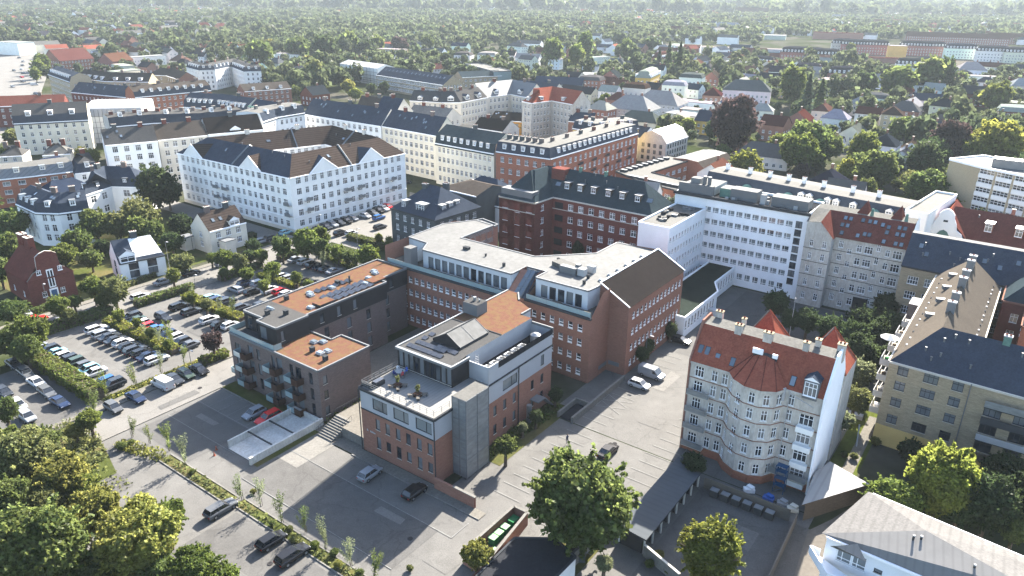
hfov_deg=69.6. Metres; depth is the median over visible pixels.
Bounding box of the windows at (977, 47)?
[974,47,1004,61]
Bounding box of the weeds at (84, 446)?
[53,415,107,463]
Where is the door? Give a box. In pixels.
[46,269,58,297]
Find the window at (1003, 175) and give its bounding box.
[997,172,1012,179]
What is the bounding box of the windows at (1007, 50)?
[1001,50,1022,62]
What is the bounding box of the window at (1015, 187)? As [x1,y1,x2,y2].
[1012,185,1023,191]
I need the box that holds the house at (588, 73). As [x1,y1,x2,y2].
[583,72,594,74]
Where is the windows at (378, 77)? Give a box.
[377,76,395,89]
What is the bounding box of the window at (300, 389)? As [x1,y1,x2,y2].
[298,385,302,393]
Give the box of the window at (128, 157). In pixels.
[125,155,131,160]
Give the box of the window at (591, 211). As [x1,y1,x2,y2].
[588,208,593,215]
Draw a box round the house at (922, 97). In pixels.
[913,91,943,111]
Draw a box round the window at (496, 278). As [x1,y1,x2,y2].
[493,275,498,287]
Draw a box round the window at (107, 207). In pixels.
[105,204,110,211]
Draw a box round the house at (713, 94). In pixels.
[702,84,722,101]
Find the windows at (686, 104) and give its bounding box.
[662,104,686,113]
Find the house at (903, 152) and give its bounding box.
[893,144,911,179]
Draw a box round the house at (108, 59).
[97,50,132,70]
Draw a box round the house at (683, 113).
[671,108,689,118]
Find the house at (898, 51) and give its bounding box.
[886,45,907,57]
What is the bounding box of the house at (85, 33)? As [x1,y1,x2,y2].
[79,30,91,36]
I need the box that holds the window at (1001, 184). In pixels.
[994,181,1009,188]
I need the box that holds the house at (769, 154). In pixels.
[734,140,791,170]
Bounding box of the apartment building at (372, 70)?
[340,60,392,84]
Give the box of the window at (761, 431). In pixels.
[757,429,764,439]
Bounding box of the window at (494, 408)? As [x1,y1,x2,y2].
[493,406,495,416]
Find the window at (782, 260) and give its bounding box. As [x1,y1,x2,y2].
[780,257,786,263]
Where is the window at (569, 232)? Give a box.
[567,229,571,235]
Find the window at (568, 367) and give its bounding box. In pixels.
[566,364,570,371]
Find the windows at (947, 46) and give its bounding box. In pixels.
[943,46,974,58]
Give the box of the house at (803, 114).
[790,106,813,127]
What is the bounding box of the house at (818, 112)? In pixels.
[811,100,832,121]
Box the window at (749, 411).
[745,407,752,419]
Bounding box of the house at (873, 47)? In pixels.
[840,39,889,54]
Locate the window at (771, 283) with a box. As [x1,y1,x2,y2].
[767,280,773,287]
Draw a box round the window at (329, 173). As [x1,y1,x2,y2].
[327,170,332,177]
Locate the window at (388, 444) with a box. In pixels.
[387,442,390,452]
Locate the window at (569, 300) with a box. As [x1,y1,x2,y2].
[566,291,572,305]
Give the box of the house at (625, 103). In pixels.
[611,93,660,116]
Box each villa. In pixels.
[0,140,31,163]
[3,231,77,306]
[15,182,94,245]
[42,138,73,160]
[80,161,157,213]
[109,230,166,281]
[180,201,247,252]
[808,492,1023,575]
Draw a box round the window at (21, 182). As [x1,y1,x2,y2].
[18,180,25,184]
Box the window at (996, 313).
[993,310,999,318]
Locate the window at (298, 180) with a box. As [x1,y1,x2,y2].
[296,177,300,184]
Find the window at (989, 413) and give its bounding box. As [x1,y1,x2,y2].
[982,408,1001,420]
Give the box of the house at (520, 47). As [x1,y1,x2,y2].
[507,41,527,52]
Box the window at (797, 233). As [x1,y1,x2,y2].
[794,229,800,236]
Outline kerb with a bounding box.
[47,246,687,575]
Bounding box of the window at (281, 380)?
[279,374,284,385]
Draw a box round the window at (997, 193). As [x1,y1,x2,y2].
[992,190,1007,197]
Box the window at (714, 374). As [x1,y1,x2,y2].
[711,371,717,382]
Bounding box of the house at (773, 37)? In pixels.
[763,34,786,39]
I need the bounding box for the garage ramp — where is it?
[227,406,323,464]
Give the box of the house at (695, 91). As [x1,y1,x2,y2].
[687,81,705,98]
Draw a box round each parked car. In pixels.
[0,384,13,397]
[4,357,21,369]
[14,396,27,409]
[15,364,35,379]
[17,407,37,423]
[25,375,46,388]
[36,383,57,398]
[43,342,60,351]
[48,347,68,354]
[48,395,70,409]
[54,349,70,357]
[59,352,77,361]
[65,354,85,365]
[73,359,90,368]
[78,361,100,372]
[82,366,108,377]
[83,324,109,334]
[90,328,116,339]
[96,332,121,342]
[96,373,113,383]
[102,335,128,345]
[102,398,123,414]
[106,375,126,391]
[111,337,134,347]
[116,341,139,351]
[121,344,147,355]
[123,310,142,320]
[124,390,146,403]
[127,315,147,322]
[129,292,150,300]
[129,347,152,358]
[135,351,161,362]
[140,317,149,324]
[140,320,155,327]
[143,353,169,365]
[149,324,162,328]
[152,277,169,285]
[153,310,172,322]
[156,325,167,333]
[159,328,176,337]
[166,331,184,341]
[166,372,184,385]
[168,301,189,310]
[174,335,192,344]
[175,366,195,379]
[178,339,200,351]
[179,306,202,316]
[181,269,200,276]
[188,363,209,375]
[198,315,219,324]
[202,497,238,520]
[203,293,219,297]
[209,295,224,301]
[210,319,228,329]
[217,296,237,305]
[220,320,238,330]
[227,285,243,293]
[232,302,251,310]
[235,279,251,287]
[241,404,266,420]
[242,287,259,295]
[249,278,264,287]
[252,300,264,305]
[254,407,281,424]
[254,530,287,552]
[257,237,265,242]
[260,285,277,294]
[263,234,276,241]
[271,287,288,295]
[273,542,310,568]
[275,272,288,276]
[277,289,291,295]
[278,229,292,234]
[282,274,290,279]
[287,256,302,262]
[296,257,313,264]
[298,276,312,284]
[304,260,320,268]
[311,263,328,270]
[317,265,333,272]
[319,222,332,229]
[325,220,338,227]
[325,267,342,274]
[332,229,345,236]
[333,218,345,225]
[340,216,352,223]
[344,230,357,234]
[347,214,358,220]
[356,465,382,482]
[359,212,371,218]
[366,209,378,214]
[372,206,384,213]
[372,214,385,220]
[372,223,387,229]
[378,204,389,210]
[401,482,427,501]
[596,442,618,459]
[627,376,650,390]
[668,334,691,345]
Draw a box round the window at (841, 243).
[838,241,843,247]
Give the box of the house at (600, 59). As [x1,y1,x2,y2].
[592,56,610,63]
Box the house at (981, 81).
[977,75,991,85]
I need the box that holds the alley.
[315,328,424,453]
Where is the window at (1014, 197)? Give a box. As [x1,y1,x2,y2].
[1010,194,1023,201]
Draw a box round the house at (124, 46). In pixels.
[120,44,133,47]
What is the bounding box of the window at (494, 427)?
[493,424,495,435]
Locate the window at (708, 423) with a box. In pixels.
[705,419,711,430]
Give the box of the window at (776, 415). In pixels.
[773,410,779,421]
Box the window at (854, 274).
[851,271,856,278]
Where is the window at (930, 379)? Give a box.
[923,373,938,385]
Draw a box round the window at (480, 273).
[478,270,483,283]
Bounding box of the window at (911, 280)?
[906,276,918,285]
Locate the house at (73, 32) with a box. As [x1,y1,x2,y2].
[65,29,78,34]
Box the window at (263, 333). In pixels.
[259,325,266,339]
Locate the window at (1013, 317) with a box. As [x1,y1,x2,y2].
[1009,314,1018,323]
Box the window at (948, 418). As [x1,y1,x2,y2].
[942,413,955,424]
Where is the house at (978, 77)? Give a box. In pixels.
[966,74,994,79]
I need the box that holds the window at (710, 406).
[706,402,713,414]
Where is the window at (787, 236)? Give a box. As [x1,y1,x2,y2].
[783,232,790,239]
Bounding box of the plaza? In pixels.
[277,434,335,467]
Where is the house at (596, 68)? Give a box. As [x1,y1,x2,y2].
[582,63,598,72]
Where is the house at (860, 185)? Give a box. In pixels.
[827,175,867,190]
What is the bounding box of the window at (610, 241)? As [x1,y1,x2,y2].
[608,238,612,244]
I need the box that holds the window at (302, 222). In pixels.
[300,219,304,226]
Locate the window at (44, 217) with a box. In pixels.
[42,215,47,221]
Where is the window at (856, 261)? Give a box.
[853,258,859,265]
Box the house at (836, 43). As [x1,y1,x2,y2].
[830,38,849,49]
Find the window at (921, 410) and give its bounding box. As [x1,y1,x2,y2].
[915,404,930,416]
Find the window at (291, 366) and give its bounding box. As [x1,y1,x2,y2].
[290,364,293,375]
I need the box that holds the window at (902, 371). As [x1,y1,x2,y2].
[896,366,908,377]
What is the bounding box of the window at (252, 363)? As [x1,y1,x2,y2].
[250,360,255,371]
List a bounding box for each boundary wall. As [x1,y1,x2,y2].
[474,505,527,557]
[572,546,589,565]
[643,544,680,575]
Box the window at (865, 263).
[861,259,870,267]
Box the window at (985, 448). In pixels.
[973,440,991,454]
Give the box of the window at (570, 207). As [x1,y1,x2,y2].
[568,204,572,210]
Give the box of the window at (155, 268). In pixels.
[148,266,158,273]
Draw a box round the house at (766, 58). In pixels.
[753,55,775,60]
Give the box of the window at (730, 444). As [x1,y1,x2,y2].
[727,442,732,453]
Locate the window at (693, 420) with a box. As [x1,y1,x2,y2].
[689,414,697,425]
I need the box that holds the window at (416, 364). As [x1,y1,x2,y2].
[414,356,418,373]
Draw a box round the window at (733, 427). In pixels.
[730,425,735,436]
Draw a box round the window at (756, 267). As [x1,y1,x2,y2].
[753,264,759,270]
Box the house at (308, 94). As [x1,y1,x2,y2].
[300,83,329,105]
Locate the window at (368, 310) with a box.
[366,309,370,319]
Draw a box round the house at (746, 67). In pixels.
[744,64,759,71]
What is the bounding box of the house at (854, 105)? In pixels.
[849,93,863,115]
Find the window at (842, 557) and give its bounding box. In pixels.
[835,550,851,565]
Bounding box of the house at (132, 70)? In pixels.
[107,68,140,72]
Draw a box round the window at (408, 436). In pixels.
[406,433,410,445]
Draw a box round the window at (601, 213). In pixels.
[598,210,603,217]
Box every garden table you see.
[395,368,404,374]
[848,410,863,420]
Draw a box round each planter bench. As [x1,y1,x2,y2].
[388,375,407,391]
[408,383,427,400]
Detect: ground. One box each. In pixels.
[0,3,1023,555]
[666,44,1014,65]
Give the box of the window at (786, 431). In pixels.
[781,427,788,439]
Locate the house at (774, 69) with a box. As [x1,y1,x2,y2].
[768,64,787,72]
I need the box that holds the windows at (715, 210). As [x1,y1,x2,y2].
[693,206,758,281]
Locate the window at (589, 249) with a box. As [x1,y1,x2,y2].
[586,246,591,252]
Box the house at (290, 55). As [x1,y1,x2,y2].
[274,53,299,58]
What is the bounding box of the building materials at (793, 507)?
[787,502,798,512]
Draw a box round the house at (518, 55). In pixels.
[514,52,541,65]
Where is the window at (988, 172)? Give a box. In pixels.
[980,169,994,175]
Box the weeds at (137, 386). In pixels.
[105,351,217,398]
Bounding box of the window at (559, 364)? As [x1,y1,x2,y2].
[557,361,561,368]
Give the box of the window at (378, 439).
[377,437,381,450]
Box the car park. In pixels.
[44,251,360,396]
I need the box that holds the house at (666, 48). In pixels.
[657,46,677,51]
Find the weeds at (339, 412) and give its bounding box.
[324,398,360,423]
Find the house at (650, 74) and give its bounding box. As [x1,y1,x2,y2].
[635,66,660,82]
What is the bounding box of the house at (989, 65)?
[979,61,1006,69]
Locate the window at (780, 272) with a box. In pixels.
[778,269,784,275]
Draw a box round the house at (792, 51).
[780,46,819,59]
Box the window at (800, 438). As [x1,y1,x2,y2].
[794,432,809,445]
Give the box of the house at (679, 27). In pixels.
[670,25,702,30]
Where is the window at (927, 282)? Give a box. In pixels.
[923,279,932,287]
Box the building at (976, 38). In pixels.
[905,31,1010,45]
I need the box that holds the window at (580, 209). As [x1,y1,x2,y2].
[578,206,582,212]
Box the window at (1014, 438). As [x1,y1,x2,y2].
[1007,432,1023,445]
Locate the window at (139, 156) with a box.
[137,154,142,159]
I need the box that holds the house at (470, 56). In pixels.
[454,51,473,63]
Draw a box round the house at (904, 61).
[895,57,924,65]
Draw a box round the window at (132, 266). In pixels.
[128,262,139,270]
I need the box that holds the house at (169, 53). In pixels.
[161,47,177,62]
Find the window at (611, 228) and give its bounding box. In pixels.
[609,226,613,232]
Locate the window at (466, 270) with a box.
[464,266,468,278]
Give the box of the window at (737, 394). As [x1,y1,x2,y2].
[734,392,739,404]
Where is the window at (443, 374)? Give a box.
[440,367,445,384]
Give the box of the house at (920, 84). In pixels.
[913,81,926,92]
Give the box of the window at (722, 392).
[719,389,725,400]
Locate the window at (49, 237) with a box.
[46,234,51,240]
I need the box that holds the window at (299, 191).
[297,188,301,194]
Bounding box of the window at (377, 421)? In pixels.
[376,419,380,431]
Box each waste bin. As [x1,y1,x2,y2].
[488,533,498,546]
[493,528,503,541]
[500,522,510,535]
[507,514,519,527]
[709,486,719,498]
[720,491,730,502]
[731,495,740,507]
[742,499,752,511]
[753,504,763,516]
[764,508,774,520]
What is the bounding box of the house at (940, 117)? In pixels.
[938,114,966,121]
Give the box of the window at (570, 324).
[568,321,572,328]
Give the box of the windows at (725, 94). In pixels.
[725,94,770,102]
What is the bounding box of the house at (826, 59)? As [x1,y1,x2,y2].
[819,56,832,62]
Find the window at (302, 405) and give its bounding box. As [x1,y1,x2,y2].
[299,400,304,408]
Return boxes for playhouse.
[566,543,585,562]
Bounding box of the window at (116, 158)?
[114,156,119,161]
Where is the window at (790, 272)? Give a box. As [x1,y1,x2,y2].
[787,270,794,277]
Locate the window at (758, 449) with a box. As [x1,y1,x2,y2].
[754,446,761,456]
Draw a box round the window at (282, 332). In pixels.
[281,331,285,341]
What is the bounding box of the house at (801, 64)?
[796,62,822,67]
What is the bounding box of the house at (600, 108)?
[590,98,616,118]
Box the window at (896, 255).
[892,251,901,260]
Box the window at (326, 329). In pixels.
[324,326,329,336]
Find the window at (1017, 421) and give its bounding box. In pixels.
[1012,416,1023,427]
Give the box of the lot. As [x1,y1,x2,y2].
[0,365,103,428]
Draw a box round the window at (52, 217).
[50,215,55,221]
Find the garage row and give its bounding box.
[618,457,702,552]
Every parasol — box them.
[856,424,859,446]
[881,334,899,348]
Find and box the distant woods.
[0,0,1023,45]
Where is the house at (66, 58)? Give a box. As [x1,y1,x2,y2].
[46,46,93,70]
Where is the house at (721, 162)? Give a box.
[697,155,732,176]
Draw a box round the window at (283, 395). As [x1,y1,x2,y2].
[280,389,285,397]
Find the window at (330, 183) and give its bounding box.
[328,181,332,187]
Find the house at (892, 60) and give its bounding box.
[868,56,955,63]
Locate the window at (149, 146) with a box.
[147,144,152,149]
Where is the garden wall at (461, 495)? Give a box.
[434,477,476,507]
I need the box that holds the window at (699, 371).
[695,366,703,378]
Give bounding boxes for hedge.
[24,346,106,402]
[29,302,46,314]
[47,304,113,334]
[101,315,180,355]
[126,271,157,286]
[133,282,194,307]
[180,291,244,321]
[197,347,229,365]
[216,261,262,281]
[247,232,257,239]
[255,271,299,288]
[276,249,297,261]
[330,257,357,269]
[346,232,386,250]
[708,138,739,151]
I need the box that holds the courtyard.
[631,291,887,575]
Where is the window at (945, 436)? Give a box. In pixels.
[937,430,950,441]
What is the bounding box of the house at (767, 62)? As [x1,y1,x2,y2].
[762,58,778,65]
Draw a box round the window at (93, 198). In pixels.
[91,195,96,203]
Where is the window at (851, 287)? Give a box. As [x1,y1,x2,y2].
[848,284,854,291]
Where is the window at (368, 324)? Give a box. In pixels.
[367,322,371,332]
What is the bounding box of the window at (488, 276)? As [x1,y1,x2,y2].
[486,273,490,285]
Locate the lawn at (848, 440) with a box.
[829,411,876,475]
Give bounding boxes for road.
[560,286,856,511]
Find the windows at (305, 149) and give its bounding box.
[181,146,402,207]
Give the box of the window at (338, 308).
[337,306,340,316]
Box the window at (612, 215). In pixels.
[610,213,614,219]
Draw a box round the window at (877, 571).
[873,568,882,575]
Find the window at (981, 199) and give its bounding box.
[973,195,987,202]
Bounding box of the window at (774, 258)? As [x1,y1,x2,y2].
[771,255,777,262]
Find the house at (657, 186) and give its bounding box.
[638,176,662,194]
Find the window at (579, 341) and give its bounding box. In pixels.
[577,338,581,346]
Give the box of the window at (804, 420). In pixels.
[798,414,813,428]
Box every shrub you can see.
[90,438,101,445]
[115,440,127,450]
[127,439,136,444]
[152,345,160,350]
[249,488,256,493]
[285,525,293,532]
[289,536,297,543]
[310,540,319,548]
[329,547,339,556]
[333,559,342,568]
[355,567,364,575]
[406,564,413,571]
[644,559,654,568]
[654,549,663,557]
[840,450,848,456]
[849,452,859,459]
[870,436,881,445]
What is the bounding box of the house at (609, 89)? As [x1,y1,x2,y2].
[598,83,621,97]
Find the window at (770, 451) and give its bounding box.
[767,445,773,456]
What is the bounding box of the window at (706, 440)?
[702,437,708,448]
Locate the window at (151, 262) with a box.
[147,258,156,266]
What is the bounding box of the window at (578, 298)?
[575,294,581,307]
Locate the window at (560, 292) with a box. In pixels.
[558,289,564,302]
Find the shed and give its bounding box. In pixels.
[802,462,869,520]
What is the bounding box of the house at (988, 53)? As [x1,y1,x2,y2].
[973,45,1007,61]
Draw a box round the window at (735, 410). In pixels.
[732,407,737,419]
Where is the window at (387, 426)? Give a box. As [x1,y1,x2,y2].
[386,424,389,435]
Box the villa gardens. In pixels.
[0,217,245,305]
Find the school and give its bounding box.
[615,155,687,198]
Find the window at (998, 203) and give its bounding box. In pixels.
[990,199,1004,206]
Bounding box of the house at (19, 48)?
[0,41,36,55]
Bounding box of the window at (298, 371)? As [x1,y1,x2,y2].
[295,366,301,378]
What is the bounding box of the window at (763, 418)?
[759,411,767,421]
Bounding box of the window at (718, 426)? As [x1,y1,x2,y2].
[714,423,721,434]
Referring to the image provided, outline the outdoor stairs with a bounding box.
[316,397,363,446]
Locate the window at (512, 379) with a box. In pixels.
[503,372,516,390]
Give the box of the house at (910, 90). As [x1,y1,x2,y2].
[901,86,914,97]
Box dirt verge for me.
[54,360,604,575]
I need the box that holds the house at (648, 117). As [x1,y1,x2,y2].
[624,108,658,129]
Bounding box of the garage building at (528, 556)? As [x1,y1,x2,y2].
[472,537,576,575]
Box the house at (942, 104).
[928,96,954,114]
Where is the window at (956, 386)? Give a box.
[951,381,964,393]
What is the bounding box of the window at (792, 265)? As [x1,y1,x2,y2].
[789,262,795,269]
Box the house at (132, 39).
[116,34,137,45]
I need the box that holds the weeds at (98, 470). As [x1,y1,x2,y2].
[49,425,132,489]
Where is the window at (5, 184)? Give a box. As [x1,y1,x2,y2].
[2,181,10,186]
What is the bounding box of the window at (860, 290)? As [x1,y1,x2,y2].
[855,286,864,293]
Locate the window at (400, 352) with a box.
[399,351,403,367]
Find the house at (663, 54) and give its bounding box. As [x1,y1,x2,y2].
[652,51,666,59]
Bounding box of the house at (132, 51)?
[128,46,149,55]
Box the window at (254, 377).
[252,374,257,385]
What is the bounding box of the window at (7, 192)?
[5,190,12,194]
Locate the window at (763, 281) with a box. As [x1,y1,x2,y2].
[759,279,765,285]
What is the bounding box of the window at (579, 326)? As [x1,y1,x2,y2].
[577,324,581,331]
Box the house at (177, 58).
[169,53,191,62]
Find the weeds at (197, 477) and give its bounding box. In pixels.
[163,455,235,498]
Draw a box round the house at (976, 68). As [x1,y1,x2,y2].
[956,60,987,74]
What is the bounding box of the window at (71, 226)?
[69,224,74,230]
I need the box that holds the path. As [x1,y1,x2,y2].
[842,416,876,473]
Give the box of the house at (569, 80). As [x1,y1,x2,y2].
[535,75,583,85]
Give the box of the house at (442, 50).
[429,46,446,52]
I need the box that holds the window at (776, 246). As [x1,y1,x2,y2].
[773,243,779,250]
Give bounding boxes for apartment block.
[0,91,68,127]
[0,157,73,208]
[12,99,96,154]
[48,65,91,101]
[71,80,127,103]
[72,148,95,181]
[81,67,157,85]
[100,121,161,170]
[102,104,241,128]
[125,77,211,109]
[151,116,207,183]
[152,65,197,82]
[176,124,406,232]
[183,89,256,109]
[186,57,261,89]
[201,111,262,136]
[228,259,407,421]
[236,100,305,131]
[237,81,292,102]
[248,99,276,108]
[305,96,391,139]
[358,92,390,106]
[376,66,463,94]
[379,93,412,111]
[382,106,452,179]
[409,87,441,107]
[411,101,461,125]
[435,124,506,184]
[441,84,487,124]
[454,70,498,88]
[460,124,472,127]
[472,114,519,136]
[474,78,539,116]
[490,111,521,136]
[495,119,638,185]
[498,165,672,255]
[519,77,562,87]
[522,86,590,139]
[568,108,598,132]
[572,114,638,157]
[637,122,652,151]
[637,124,688,161]
[673,149,731,180]
[679,309,847,493]
[707,163,957,232]
[794,200,919,311]
[869,254,1023,469]
[895,230,1023,338]
[992,277,1023,344]
[1016,313,1023,346]
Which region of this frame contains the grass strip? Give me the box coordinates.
[223,381,568,466]
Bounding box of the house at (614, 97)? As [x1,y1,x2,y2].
[607,89,624,103]
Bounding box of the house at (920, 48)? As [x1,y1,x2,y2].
[899,40,945,56]
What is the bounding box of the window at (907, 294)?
[903,290,914,299]
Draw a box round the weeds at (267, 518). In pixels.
[238,498,363,575]
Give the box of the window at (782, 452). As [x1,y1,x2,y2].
[779,445,785,456]
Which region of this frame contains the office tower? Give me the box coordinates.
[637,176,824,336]
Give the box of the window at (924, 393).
[918,388,934,400]
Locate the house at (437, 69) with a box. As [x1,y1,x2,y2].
[432,61,442,72]
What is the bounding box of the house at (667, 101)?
[643,88,688,114]
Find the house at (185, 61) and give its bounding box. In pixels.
[177,57,190,71]
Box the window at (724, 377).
[721,374,727,385]
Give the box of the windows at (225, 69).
[189,69,234,84]
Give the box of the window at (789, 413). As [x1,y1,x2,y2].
[784,410,791,421]
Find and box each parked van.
[150,374,174,391]
[637,362,665,380]
[707,307,720,316]
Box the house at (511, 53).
[500,49,516,63]
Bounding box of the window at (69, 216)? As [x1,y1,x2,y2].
[67,214,72,220]
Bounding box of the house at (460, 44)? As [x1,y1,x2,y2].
[450,41,470,51]
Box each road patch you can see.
[99,473,132,492]
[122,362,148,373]
[137,402,437,575]
[158,390,199,408]
[172,276,203,286]
[187,326,210,336]
[195,413,218,425]
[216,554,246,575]
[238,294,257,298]
[305,568,326,575]
[374,506,404,523]
[422,550,459,573]
[638,415,668,429]
[654,371,680,390]
[672,558,689,574]
[735,525,758,550]
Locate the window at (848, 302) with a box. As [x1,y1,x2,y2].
[846,298,851,305]
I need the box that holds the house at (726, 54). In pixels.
[716,51,733,60]
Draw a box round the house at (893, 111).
[879,102,903,129]
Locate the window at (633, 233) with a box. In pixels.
[630,230,635,237]
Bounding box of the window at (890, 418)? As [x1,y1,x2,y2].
[886,414,896,425]
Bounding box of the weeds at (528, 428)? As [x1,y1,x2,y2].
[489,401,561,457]
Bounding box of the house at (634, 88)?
[622,81,650,95]
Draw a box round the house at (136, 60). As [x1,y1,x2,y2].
[130,54,166,66]
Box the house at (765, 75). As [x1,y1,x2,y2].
[759,72,780,87]
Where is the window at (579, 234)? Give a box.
[577,231,581,237]
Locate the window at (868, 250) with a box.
[863,246,872,254]
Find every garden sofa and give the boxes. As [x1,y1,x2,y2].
[363,381,374,389]
[371,377,384,387]
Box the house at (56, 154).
[39,151,60,159]
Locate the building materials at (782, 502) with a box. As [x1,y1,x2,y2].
[777,497,788,507]
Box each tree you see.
[0,127,17,144]
[0,205,30,236]
[0,231,18,260]
[0,257,7,289]
[0,297,32,321]
[0,324,24,358]
[0,395,21,426]
[0,423,59,479]
[0,424,18,437]
[0,472,37,509]
[0,492,94,575]
[3,312,50,348]
[5,331,42,370]
[26,479,67,508]
[27,66,41,82]
[28,57,46,78]
[29,447,98,507]
[35,423,61,448]
[36,53,50,67]
[44,293,69,317]
[49,242,79,265]
[57,226,92,255]
[58,259,70,264]
[60,307,77,322]
[60,499,96,541]
[61,468,103,503]
[63,423,86,443]
[65,294,83,312]
[68,482,121,536]
[71,541,115,575]
[74,146,87,153]
[74,206,110,239]
[74,407,102,438]
[77,248,103,272]
[77,275,100,305]
[81,388,98,409]
[84,491,183,575]
[85,148,100,161]
[92,238,109,258]
[93,292,108,307]
[95,274,129,309]
[96,369,108,395]
[99,209,128,238]
[99,562,130,575]
[107,294,118,309]
[112,308,124,322]
[116,194,143,212]
[122,197,162,222]
[124,215,147,236]
[125,361,136,383]
[127,415,136,437]
[130,549,174,575]
[131,163,179,212]
[131,317,141,326]
[139,218,166,243]
[141,423,153,443]
[144,326,157,337]
[153,326,160,339]
[153,350,162,373]
[157,231,185,253]
[157,421,170,450]
[158,495,189,549]
[160,319,173,342]
[161,181,182,210]
[161,338,173,354]
[164,541,227,575]
[165,267,181,286]
[166,212,191,234]
[169,251,194,272]
[172,431,187,464]
[180,345,187,364]
[186,290,197,306]
[199,329,223,354]
[200,298,212,314]
[206,252,214,268]
[208,559,240,575]
[212,248,236,267]
[214,308,227,318]
[218,267,229,281]
[228,296,235,312]
[230,253,249,272]
[231,472,243,498]
[239,266,254,279]
[241,249,254,262]
[242,38,275,62]
[244,237,262,250]
[248,477,264,506]
[252,248,268,266]
[257,278,270,295]
[262,260,280,277]
[271,234,291,263]
[271,490,285,522]
[283,34,310,54]
[288,226,318,259]
[290,271,303,288]
[291,84,300,99]
[296,505,308,532]
[302,56,324,83]
[302,278,313,285]
[309,33,340,55]
[310,237,331,263]
[313,225,330,242]
[315,514,328,549]
[319,250,325,265]
[331,244,345,265]
[335,30,359,51]
[338,536,354,565]
[340,78,355,92]
[341,249,354,263]
[347,88,363,101]
[350,252,359,265]
[355,37,376,52]
[355,243,380,264]
[365,83,376,94]
[369,548,383,575]
[370,34,385,47]
[373,232,382,241]
[378,81,389,93]
[385,236,392,243]
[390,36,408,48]
[420,34,434,47]
[459,536,494,571]
[495,434,517,466]
[518,421,527,438]
[521,441,642,559]
[527,408,544,428]
[541,36,565,63]
[548,385,563,406]
[568,42,585,68]
[570,241,584,253]
[577,30,595,56]
[594,553,613,575]
[598,93,609,100]
[619,37,633,58]
[635,344,649,362]
[641,37,662,50]
[644,339,655,359]
[656,48,662,63]
[664,41,673,64]
[665,320,677,342]
[667,195,674,203]
[672,121,685,128]
[674,41,683,66]
[675,512,746,575]
[680,450,706,472]
[681,117,695,133]
[703,120,715,138]
[709,93,765,155]
[714,143,733,154]
[728,147,763,169]
[752,161,765,171]
[761,288,791,316]
[769,132,785,143]
[777,61,807,108]
[778,307,799,333]
[779,131,824,167]
[783,119,837,157]
[791,162,810,178]
[795,306,821,339]
[801,73,813,113]
[810,157,826,175]
[811,78,826,110]
[815,311,843,337]
[819,128,846,162]
[836,157,858,179]
[837,317,875,339]
[841,410,856,430]
[843,303,881,323]
[844,129,881,157]
[844,330,880,363]
[846,42,855,49]
[847,382,874,414]
[848,150,871,180]
[851,147,903,190]
[851,354,876,387]
[853,69,881,90]
[857,472,931,512]
[860,177,879,192]
[866,315,895,344]
[870,292,902,313]
[873,343,891,367]
[878,63,919,92]
[879,308,905,334]
[883,149,905,177]
[883,341,898,354]
[888,114,913,142]
[890,179,900,191]
[896,436,924,472]
[899,169,916,193]
[901,167,951,200]
[903,438,986,519]
[905,139,947,171]
[913,53,950,82]
[913,136,953,161]
[928,119,977,146]
[938,497,987,529]
[939,162,947,175]
[942,55,959,85]
[944,142,964,163]
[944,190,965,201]
[957,70,969,78]
[959,151,976,156]
[960,132,995,155]
[967,466,1023,538]
[972,118,1023,157]
[977,79,1016,109]
[977,448,1012,474]
[987,453,1023,516]
[997,518,1023,549]
[1014,152,1023,158]
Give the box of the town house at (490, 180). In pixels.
[474,176,507,231]
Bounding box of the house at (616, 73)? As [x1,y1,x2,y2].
[603,67,622,78]
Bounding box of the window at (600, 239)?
[598,236,602,242]
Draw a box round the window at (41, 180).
[39,178,46,182]
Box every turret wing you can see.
[753,309,789,335]
[822,327,856,460]
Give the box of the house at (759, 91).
[722,78,771,103]
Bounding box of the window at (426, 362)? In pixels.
[425,361,429,377]
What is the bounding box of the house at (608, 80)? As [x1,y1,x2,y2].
[604,75,617,84]
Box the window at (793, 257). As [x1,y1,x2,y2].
[790,254,796,261]
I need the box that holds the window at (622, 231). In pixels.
[620,228,624,234]
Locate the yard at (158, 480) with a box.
[87,388,813,575]
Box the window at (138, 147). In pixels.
[135,145,141,150]
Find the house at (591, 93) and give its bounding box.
[562,84,597,103]
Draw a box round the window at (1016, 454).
[1004,449,1018,457]
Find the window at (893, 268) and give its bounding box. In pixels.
[889,264,899,273]
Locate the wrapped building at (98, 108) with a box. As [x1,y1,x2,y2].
[88,98,154,142]
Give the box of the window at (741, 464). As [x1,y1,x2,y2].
[737,461,744,472]

